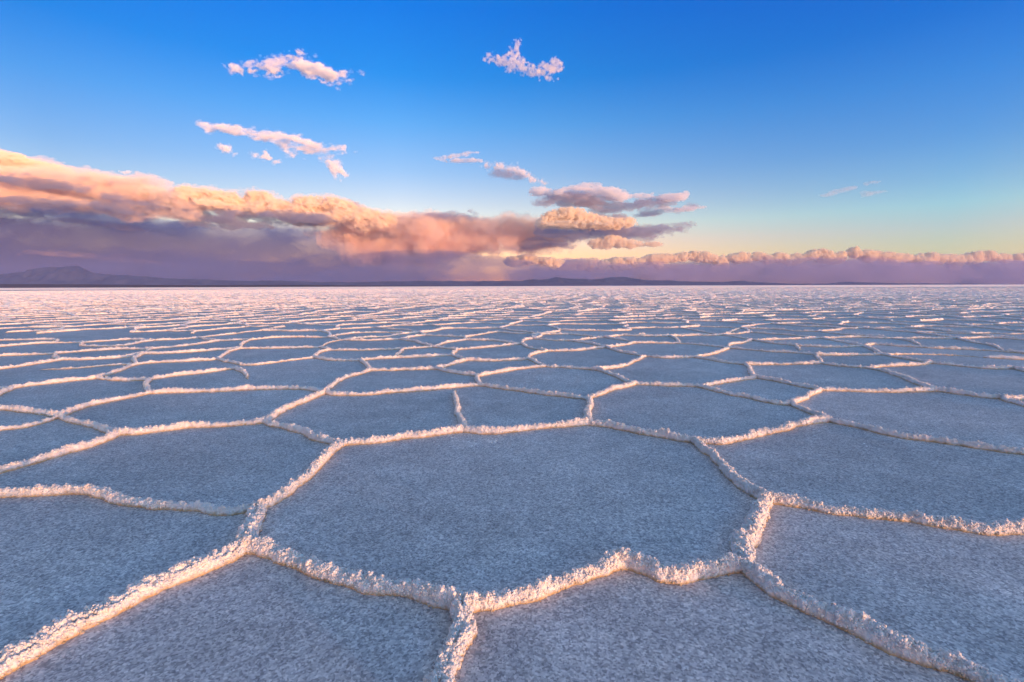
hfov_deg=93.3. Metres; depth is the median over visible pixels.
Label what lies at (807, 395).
salt ridge
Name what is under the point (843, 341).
salt ridge
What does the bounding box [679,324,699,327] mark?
salt ridge
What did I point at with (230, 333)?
salt ridge
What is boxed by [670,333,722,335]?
salt ridge
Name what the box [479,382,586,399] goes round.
salt ridge
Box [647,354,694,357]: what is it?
salt ridge
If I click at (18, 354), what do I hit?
salt ridge
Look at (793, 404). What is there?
salt ridge
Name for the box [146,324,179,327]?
salt ridge
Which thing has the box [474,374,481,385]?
salt ridge
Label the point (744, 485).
salt ridge
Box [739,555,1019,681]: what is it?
salt ridge
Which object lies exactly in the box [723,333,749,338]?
salt ridge
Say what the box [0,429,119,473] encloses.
salt ridge
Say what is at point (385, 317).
salt ridge
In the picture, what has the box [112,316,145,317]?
salt ridge
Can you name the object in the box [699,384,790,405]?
salt ridge
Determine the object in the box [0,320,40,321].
salt ridge
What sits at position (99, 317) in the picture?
salt ridge
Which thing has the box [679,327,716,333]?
salt ridge
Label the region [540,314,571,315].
salt ridge
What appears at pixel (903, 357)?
salt ridge
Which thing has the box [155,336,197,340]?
salt ridge
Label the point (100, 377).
salt ridge
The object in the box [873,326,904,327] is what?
salt ridge
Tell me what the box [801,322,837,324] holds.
salt ridge
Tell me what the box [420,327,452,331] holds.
salt ridge
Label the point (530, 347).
salt ridge
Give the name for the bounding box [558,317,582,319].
salt ridge
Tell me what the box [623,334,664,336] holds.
salt ridge
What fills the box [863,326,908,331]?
salt ridge
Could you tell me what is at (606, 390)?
salt ridge
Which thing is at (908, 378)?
salt ridge
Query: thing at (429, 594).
salt ridge
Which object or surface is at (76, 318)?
salt ridge
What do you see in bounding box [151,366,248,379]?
salt ridge
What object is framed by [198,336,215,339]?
salt ridge
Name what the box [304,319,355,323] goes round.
salt ridge
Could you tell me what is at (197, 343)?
salt ridge
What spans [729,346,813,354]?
salt ridge
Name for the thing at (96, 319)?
salt ridge
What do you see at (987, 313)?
salt ridge
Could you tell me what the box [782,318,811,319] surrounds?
salt ridge
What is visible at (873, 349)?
salt ridge
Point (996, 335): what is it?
salt ridge
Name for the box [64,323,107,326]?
salt ridge
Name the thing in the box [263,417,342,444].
salt ridge
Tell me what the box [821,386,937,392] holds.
salt ridge
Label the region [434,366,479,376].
salt ridge
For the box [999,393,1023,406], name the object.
salt ridge
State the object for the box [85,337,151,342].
salt ridge
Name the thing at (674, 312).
salt ridge
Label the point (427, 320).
salt ridge
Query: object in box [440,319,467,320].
salt ridge
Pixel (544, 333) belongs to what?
salt ridge
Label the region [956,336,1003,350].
salt ridge
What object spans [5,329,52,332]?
salt ridge
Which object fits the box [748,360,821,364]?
salt ridge
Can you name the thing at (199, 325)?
salt ridge
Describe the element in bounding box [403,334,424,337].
salt ridge
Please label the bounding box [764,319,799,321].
salt ridge
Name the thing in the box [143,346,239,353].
salt ridge
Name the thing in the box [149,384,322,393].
salt ridge
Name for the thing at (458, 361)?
salt ridge
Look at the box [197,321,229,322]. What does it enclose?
salt ridge
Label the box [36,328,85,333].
salt ridge
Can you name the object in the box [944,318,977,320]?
salt ridge
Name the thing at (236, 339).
salt ridge
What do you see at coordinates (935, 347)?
salt ridge
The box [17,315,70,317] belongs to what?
salt ridge
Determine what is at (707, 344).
salt ridge
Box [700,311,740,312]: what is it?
salt ridge
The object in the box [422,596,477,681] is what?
salt ridge
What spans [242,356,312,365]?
salt ridge
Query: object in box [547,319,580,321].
salt ridge
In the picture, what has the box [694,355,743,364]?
salt ridge
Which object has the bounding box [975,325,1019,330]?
salt ridge
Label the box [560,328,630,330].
salt ridge
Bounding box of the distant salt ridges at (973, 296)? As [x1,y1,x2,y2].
[0,284,1023,359]
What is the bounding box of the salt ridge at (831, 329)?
[819,328,841,330]
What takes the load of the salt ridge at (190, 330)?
on the salt flat
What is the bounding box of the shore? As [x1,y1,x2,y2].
[0,284,407,287]
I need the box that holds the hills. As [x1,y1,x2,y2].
[316,277,960,285]
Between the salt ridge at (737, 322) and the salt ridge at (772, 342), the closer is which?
the salt ridge at (772, 342)
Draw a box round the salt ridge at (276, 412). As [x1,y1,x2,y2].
[263,387,325,420]
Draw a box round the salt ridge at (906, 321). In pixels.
[892,320,920,321]
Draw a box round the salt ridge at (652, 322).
[628,321,684,323]
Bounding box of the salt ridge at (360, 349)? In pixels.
[331,347,400,350]
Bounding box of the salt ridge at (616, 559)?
[462,547,742,612]
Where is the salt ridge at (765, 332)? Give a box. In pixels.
[752,331,807,336]
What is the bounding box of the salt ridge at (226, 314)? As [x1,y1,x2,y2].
[211,313,238,315]
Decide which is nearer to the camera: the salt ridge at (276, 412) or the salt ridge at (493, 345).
the salt ridge at (276, 412)
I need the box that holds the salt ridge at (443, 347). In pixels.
[432,345,457,349]
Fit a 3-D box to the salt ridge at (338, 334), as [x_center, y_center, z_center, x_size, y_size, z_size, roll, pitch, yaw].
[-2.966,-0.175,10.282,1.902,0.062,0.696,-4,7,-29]
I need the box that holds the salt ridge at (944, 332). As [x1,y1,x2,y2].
[917,330,970,333]
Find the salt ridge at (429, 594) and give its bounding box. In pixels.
[238,534,463,610]
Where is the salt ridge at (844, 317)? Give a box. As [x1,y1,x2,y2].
[825,317,864,317]
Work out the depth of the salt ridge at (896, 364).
5.97 m
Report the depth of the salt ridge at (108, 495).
2.25 m
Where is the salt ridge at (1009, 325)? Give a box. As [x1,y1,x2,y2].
[995,323,1023,326]
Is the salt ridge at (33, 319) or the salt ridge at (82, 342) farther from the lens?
the salt ridge at (33, 319)
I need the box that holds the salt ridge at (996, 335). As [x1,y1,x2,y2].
[971,333,1023,337]
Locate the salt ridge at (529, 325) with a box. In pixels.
[509,324,546,325]
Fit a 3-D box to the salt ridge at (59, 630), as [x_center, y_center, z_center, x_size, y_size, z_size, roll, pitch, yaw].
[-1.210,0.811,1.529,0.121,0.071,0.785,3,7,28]
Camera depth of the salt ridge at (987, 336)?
8.97 m
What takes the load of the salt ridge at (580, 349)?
on the salt flat
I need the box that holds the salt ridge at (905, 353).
[889,352,982,357]
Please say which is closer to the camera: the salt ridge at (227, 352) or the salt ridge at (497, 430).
the salt ridge at (497, 430)
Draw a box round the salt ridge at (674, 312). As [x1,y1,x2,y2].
[656,312,698,313]
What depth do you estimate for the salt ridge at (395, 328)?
11.24 m
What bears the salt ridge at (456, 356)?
on the salt flat
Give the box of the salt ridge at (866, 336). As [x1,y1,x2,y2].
[822,335,952,338]
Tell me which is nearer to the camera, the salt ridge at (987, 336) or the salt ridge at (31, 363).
the salt ridge at (31, 363)
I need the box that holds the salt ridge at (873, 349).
[863,345,882,352]
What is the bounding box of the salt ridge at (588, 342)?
[569,339,604,345]
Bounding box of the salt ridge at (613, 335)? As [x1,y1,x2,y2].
[606,333,622,336]
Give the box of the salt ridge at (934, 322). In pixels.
[921,321,948,324]
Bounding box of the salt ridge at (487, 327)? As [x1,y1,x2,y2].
[453,326,497,328]
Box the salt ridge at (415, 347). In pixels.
[404,345,431,348]
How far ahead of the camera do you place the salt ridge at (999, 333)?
9.84 m
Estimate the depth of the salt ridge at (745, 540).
1.91 m
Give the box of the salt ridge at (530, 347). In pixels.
[521,342,548,351]
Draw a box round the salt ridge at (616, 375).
[596,366,632,382]
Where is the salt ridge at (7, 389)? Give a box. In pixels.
[0,385,13,395]
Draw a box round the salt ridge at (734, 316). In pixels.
[711,316,758,316]
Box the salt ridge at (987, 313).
[969,312,1004,313]
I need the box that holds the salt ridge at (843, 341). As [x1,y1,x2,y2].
[821,337,862,344]
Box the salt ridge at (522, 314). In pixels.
[510,313,537,314]
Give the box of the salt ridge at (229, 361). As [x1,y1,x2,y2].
[216,357,242,365]
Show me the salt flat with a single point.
(466, 512)
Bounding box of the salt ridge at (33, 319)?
[11,318,54,320]
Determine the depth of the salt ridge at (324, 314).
17.08 m
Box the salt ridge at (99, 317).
[76,316,111,320]
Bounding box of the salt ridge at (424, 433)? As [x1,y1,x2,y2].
[342,424,463,445]
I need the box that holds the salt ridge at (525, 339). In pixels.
[521,337,532,341]
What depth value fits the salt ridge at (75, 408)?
4.14 m
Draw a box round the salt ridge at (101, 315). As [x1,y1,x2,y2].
[79,314,122,316]
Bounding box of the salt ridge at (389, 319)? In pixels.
[373,318,404,320]
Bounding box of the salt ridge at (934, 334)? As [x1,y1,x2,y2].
[909,331,953,336]
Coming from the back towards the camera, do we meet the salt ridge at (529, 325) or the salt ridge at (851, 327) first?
the salt ridge at (529, 325)
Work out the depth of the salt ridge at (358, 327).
11.57 m
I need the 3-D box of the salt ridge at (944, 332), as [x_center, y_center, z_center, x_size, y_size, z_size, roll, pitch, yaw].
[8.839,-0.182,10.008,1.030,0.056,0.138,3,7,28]
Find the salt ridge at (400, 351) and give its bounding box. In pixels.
[395,347,404,354]
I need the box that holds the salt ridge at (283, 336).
[249,334,327,340]
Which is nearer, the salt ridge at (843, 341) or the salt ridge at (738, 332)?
the salt ridge at (843, 341)
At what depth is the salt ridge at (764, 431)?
3.24 m
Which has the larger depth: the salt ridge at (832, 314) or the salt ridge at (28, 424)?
the salt ridge at (832, 314)
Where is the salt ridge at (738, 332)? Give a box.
[725,331,751,333]
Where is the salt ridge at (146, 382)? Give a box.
[143,377,152,393]
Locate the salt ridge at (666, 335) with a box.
[624,332,668,336]
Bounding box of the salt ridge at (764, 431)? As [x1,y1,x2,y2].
[696,415,830,444]
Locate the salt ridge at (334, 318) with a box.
[322,318,350,319]
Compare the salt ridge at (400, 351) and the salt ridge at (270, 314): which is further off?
the salt ridge at (270, 314)
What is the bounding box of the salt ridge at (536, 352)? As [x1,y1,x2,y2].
[526,349,547,356]
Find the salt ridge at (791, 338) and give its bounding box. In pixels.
[757,336,820,339]
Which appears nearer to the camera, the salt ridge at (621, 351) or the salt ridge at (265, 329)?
the salt ridge at (621, 351)
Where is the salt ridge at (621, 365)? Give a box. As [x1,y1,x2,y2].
[596,354,646,370]
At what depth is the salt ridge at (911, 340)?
8.54 m
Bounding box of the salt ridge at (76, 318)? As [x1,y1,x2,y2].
[55,316,105,318]
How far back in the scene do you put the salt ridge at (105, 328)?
11.65 m
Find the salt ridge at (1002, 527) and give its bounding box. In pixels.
[770,491,1023,535]
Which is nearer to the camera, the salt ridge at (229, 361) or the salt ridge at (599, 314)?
the salt ridge at (229, 361)
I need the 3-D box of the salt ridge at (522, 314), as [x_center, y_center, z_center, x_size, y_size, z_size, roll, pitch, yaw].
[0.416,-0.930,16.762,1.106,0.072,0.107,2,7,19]
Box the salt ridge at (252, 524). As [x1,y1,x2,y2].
[235,498,267,540]
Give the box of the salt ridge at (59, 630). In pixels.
[0,537,245,678]
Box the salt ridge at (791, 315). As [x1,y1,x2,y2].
[775,315,806,316]
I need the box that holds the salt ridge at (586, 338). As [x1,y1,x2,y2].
[572,335,602,339]
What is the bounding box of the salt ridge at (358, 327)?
[340,326,374,328]
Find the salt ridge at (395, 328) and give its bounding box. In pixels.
[375,326,415,331]
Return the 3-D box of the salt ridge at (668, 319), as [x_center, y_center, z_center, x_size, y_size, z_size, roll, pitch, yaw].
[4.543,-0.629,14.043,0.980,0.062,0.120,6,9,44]
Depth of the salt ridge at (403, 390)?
4.58 m
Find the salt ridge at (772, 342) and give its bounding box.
[753,339,794,345]
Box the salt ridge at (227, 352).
[216,346,240,357]
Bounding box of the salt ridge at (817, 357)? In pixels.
[813,352,823,361]
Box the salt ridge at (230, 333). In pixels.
[201,329,261,336]
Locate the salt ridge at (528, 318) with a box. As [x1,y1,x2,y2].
[509,317,542,318]
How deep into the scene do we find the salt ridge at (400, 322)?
13.24 m
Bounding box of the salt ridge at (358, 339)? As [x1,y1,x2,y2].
[341,338,399,340]
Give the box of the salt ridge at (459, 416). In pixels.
[452,390,467,425]
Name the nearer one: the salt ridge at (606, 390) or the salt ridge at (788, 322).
the salt ridge at (606, 390)
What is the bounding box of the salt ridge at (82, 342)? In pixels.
[79,340,109,346]
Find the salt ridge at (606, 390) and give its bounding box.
[587,380,636,397]
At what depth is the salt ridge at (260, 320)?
14.14 m
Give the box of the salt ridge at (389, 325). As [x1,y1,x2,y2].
[376,324,398,326]
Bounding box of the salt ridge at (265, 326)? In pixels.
[250,325,284,326]
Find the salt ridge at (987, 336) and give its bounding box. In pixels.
[961,335,1023,339]
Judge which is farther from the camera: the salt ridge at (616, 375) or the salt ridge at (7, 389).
the salt ridge at (616, 375)
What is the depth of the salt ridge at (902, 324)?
12.10 m
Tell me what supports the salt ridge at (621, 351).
on the salt flat
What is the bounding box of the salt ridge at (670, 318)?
[655,317,681,318]
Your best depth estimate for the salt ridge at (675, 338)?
9.00 m
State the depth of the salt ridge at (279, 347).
7.87 m
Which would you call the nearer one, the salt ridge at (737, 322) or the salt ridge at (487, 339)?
the salt ridge at (487, 339)
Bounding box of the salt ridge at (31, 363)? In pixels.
[0,357,61,368]
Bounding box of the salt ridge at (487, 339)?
[466,338,518,342]
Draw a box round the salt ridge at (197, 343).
[152,339,219,348]
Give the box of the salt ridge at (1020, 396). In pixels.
[1005,394,1023,399]
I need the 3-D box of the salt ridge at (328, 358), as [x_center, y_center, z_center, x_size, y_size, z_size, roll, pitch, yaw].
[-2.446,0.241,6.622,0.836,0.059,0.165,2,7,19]
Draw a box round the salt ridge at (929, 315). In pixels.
[914,314,945,316]
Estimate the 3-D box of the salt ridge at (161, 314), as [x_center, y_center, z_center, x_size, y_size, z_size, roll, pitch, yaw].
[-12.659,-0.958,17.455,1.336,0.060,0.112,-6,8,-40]
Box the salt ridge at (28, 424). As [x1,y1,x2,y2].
[0,413,57,430]
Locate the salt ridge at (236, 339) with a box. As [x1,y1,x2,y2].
[220,338,247,340]
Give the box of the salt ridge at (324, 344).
[322,339,340,345]
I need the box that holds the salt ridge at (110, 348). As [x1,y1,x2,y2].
[58,346,149,353]
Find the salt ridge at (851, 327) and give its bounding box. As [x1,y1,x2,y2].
[842,327,862,328]
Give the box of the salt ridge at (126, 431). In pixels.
[118,417,264,435]
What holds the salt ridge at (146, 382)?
on the salt flat
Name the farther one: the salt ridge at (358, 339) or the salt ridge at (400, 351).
the salt ridge at (358, 339)
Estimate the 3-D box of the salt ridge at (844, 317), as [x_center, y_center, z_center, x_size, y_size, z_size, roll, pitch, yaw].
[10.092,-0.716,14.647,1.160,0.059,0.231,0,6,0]
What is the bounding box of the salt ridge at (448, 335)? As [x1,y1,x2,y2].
[426,334,463,337]
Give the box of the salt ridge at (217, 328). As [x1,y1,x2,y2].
[196,325,249,331]
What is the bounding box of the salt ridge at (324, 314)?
[309,313,337,315]
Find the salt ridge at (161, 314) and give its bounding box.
[141,313,181,315]
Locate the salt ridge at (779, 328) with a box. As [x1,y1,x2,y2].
[742,326,816,331]
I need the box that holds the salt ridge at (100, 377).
[95,375,145,380]
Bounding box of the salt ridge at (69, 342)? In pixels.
[55,341,80,342]
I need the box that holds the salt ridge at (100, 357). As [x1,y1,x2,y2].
[61,352,138,359]
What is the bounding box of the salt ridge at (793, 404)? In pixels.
[790,400,829,416]
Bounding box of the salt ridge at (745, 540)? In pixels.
[729,488,772,560]
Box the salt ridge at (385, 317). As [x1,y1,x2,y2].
[371,317,401,318]
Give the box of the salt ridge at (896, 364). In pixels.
[867,360,932,367]
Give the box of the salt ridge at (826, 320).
[812,319,842,321]
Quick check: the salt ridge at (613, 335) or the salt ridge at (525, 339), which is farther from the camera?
the salt ridge at (613, 335)
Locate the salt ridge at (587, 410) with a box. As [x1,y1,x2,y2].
[582,396,593,419]
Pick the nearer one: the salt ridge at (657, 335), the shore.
the salt ridge at (657, 335)
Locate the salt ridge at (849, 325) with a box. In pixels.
[838,324,862,326]
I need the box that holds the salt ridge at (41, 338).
[0,337,52,340]
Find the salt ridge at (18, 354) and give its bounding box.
[0,352,52,355]
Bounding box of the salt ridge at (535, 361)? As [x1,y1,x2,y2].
[528,357,545,364]
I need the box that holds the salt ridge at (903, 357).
[881,352,929,361]
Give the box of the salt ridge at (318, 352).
[312,348,330,355]
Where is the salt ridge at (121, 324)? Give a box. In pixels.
[107,323,141,324]
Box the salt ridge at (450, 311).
[436,310,463,311]
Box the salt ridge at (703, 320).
[684,319,719,321]
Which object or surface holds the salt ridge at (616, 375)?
on the salt flat
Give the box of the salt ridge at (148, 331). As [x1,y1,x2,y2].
[129,329,166,332]
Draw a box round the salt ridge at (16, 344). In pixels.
[0,341,54,346]
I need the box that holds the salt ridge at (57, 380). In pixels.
[11,375,95,388]
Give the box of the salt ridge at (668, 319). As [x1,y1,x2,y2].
[654,318,681,320]
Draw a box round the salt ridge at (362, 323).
[339,321,386,325]
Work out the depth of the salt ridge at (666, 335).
9.58 m
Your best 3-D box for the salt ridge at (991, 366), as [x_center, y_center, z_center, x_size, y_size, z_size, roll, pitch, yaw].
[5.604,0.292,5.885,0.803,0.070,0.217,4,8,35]
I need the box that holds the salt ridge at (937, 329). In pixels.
[905,326,970,332]
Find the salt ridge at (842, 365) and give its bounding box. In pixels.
[821,361,866,367]
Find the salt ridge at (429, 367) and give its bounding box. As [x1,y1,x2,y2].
[371,365,433,370]
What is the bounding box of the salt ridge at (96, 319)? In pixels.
[77,318,127,320]
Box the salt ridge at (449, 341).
[435,338,465,345]
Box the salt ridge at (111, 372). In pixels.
[97,362,137,376]
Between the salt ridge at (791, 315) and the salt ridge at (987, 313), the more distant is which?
the salt ridge at (987, 313)
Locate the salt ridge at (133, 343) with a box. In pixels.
[108,339,154,346]
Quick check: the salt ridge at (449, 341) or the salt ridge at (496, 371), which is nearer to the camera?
the salt ridge at (496, 371)
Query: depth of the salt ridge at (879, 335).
9.66 m
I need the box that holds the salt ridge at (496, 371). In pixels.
[478,364,545,376]
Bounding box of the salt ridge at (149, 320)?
[125,318,172,321]
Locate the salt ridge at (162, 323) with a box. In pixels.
[142,322,180,324]
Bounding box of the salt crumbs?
[22,353,1016,666]
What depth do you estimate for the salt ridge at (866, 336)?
9.02 m
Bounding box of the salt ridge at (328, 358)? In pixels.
[312,355,358,360]
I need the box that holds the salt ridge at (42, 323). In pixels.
[22,322,61,323]
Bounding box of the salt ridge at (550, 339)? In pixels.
[533,336,568,340]
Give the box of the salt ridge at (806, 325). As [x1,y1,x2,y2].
[771,322,841,327]
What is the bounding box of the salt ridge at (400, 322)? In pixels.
[387,321,414,322]
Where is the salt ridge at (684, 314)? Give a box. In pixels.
[669,314,697,315]
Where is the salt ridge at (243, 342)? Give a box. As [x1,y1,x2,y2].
[239,339,249,346]
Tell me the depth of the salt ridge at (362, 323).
12.79 m
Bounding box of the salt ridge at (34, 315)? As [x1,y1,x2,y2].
[7,313,65,316]
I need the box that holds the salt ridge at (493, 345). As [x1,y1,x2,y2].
[458,342,520,349]
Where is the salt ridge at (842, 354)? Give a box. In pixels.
[817,351,880,355]
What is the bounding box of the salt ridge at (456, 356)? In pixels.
[450,353,465,358]
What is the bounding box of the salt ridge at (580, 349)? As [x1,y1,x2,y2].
[548,345,605,351]
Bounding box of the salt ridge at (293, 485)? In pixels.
[264,440,344,506]
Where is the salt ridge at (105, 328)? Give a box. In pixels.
[86,326,123,329]
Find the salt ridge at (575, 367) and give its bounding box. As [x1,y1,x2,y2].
[546,364,597,370]
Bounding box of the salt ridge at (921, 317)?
[906,317,934,318]
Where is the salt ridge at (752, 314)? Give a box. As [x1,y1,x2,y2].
[734,313,770,315]
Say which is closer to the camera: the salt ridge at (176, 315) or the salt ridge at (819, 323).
the salt ridge at (819, 323)
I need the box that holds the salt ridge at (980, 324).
[948,323,994,324]
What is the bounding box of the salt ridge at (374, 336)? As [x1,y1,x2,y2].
[344,331,418,338]
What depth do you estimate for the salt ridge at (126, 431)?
3.43 m
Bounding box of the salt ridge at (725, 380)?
[699,374,756,387]
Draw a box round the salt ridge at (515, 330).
[498,327,534,332]
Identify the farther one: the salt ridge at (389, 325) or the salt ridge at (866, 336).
the salt ridge at (389, 325)
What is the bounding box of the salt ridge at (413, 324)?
[399,324,430,325]
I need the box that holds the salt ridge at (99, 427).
[57,412,117,432]
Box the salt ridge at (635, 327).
[630,326,678,328]
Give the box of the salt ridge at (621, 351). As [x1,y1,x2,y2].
[605,345,643,355]
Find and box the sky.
[0,0,1023,283]
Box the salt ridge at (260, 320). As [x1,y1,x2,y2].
[247,319,273,321]
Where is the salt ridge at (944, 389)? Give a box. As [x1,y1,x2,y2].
[937,386,999,398]
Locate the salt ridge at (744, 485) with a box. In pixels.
[690,436,761,499]
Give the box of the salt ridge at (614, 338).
[603,335,630,341]
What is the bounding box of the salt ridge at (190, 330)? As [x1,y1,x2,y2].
[167,329,193,331]
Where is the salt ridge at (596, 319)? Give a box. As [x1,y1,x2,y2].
[583,319,606,320]
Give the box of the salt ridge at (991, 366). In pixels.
[932,361,1013,369]
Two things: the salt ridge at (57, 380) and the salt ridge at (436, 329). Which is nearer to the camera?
the salt ridge at (57, 380)
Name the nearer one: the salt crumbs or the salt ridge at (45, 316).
the salt crumbs
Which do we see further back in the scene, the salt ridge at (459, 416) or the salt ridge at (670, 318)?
the salt ridge at (670, 318)
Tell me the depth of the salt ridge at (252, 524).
2.01 m
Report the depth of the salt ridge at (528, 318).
14.85 m
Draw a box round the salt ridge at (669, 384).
[636,380,699,387]
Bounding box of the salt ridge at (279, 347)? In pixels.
[241,345,319,348]
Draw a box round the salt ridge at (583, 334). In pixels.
[569,333,598,336]
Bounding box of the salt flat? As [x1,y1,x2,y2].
[0,284,1023,681]
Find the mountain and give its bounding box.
[0,266,348,284]
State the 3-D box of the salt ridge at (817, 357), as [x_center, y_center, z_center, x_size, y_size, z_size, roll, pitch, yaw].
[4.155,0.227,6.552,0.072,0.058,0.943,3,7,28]
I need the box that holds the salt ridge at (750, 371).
[744,361,756,375]
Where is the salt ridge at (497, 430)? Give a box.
[464,417,589,434]
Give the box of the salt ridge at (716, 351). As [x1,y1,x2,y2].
[696,347,729,355]
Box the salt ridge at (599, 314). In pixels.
[581,314,623,315]
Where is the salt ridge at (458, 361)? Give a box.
[435,358,466,367]
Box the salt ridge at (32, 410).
[0,404,58,416]
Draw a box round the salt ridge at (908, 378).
[866,367,937,386]
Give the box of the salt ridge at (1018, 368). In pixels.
[1014,366,1023,371]
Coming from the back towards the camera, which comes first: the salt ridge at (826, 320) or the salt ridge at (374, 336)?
the salt ridge at (826, 320)
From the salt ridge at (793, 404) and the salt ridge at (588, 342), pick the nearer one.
the salt ridge at (793, 404)
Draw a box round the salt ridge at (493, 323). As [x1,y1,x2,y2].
[474,322,508,323]
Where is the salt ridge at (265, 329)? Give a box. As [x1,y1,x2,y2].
[262,328,320,330]
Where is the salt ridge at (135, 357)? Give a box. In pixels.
[131,351,143,362]
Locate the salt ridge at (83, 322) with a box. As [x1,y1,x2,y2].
[67,321,98,323]
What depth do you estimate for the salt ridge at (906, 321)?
13.01 m
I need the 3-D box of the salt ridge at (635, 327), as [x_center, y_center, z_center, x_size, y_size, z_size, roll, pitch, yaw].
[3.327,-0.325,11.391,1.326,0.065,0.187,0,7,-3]
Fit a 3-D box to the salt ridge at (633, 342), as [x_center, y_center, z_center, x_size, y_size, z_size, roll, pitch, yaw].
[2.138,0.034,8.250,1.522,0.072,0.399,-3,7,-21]
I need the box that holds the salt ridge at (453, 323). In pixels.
[435,322,473,324]
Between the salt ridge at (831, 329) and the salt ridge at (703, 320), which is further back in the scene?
the salt ridge at (703, 320)
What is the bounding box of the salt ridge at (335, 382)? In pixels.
[326,367,370,389]
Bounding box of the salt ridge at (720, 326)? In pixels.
[700,325,740,327]
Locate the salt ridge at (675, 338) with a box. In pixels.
[669,335,680,343]
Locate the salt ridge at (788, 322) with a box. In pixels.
[773,322,800,323]
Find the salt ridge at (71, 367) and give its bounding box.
[42,363,132,369]
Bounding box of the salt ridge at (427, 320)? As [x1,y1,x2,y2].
[417,319,439,322]
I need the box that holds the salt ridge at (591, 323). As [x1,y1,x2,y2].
[561,323,618,324]
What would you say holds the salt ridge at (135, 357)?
on the salt flat
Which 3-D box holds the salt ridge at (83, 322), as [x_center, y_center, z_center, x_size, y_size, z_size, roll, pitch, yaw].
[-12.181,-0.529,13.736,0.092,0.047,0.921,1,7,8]
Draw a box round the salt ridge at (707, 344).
[679,342,727,347]
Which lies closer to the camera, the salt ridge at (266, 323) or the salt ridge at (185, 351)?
the salt ridge at (185, 351)
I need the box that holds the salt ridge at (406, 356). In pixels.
[361,353,450,359]
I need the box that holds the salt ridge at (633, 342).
[607,341,678,346]
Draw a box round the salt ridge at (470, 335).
[465,330,526,336]
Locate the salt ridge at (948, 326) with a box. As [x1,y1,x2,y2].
[923,324,974,326]
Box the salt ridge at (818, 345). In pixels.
[793,343,862,346]
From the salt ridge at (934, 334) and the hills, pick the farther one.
the hills
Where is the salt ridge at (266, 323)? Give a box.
[246,321,287,323]
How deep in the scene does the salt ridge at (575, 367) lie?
5.86 m
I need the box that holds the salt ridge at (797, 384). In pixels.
[757,374,818,389]
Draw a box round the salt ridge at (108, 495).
[0,483,257,515]
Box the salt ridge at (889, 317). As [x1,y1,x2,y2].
[869,316,905,317]
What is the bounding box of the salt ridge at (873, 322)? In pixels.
[850,321,890,323]
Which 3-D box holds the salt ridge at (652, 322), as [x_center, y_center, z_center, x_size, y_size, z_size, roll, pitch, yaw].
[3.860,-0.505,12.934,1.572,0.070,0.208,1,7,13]
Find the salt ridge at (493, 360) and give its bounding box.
[466,357,527,361]
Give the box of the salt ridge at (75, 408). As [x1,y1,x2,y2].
[59,390,149,415]
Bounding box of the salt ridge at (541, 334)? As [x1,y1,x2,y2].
[534,328,559,337]
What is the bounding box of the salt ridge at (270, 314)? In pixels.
[254,313,287,314]
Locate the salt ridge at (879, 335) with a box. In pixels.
[817,330,886,337]
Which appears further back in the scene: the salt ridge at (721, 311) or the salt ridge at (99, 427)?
the salt ridge at (721, 311)
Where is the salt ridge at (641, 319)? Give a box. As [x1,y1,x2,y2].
[630,318,653,319]
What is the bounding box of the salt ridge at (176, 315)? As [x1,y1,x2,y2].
[151,314,197,316]
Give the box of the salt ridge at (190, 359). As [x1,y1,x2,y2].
[137,357,215,364]
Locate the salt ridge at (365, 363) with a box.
[359,358,371,367]
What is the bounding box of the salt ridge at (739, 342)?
[727,338,752,346]
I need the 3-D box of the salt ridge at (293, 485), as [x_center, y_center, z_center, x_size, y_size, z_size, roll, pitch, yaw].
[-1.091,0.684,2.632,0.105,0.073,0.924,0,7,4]
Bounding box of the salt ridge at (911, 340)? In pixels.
[892,338,920,344]
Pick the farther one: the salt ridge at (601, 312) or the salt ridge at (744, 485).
the salt ridge at (601, 312)
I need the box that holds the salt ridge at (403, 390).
[325,382,478,395]
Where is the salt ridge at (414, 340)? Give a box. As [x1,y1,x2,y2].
[400,337,432,345]
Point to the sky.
(767, 141)
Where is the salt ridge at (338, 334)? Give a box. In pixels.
[330,331,414,336]
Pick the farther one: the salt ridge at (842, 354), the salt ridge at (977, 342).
the salt ridge at (977, 342)
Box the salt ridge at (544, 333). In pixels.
[531,332,568,336]
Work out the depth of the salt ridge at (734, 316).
15.22 m
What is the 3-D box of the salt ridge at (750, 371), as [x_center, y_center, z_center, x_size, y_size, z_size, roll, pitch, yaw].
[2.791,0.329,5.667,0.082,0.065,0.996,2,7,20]
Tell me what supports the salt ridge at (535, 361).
on the salt flat
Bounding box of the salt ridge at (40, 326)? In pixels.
[27,325,63,327]
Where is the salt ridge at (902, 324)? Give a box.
[891,323,914,325]
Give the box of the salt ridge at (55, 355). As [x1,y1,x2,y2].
[51,351,60,358]
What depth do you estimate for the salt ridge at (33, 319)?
15.09 m
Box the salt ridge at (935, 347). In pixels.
[864,342,1022,353]
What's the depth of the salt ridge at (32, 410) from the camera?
3.88 m
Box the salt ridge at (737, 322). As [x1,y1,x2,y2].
[720,320,754,323]
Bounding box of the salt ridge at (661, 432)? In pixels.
[589,418,692,442]
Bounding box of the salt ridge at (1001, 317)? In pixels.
[982,316,1019,319]
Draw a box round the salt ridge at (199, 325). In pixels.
[189,323,228,326]
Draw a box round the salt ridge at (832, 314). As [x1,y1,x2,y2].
[811,313,850,314]
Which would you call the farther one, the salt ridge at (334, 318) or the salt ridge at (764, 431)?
the salt ridge at (334, 318)
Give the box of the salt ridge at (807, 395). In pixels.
[791,387,822,402]
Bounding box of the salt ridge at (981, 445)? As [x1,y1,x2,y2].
[829,416,1023,454]
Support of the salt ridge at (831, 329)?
on the salt flat
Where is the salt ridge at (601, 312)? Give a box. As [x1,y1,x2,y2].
[584,311,619,312]
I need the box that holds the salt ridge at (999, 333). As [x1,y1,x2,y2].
[975,332,1023,333]

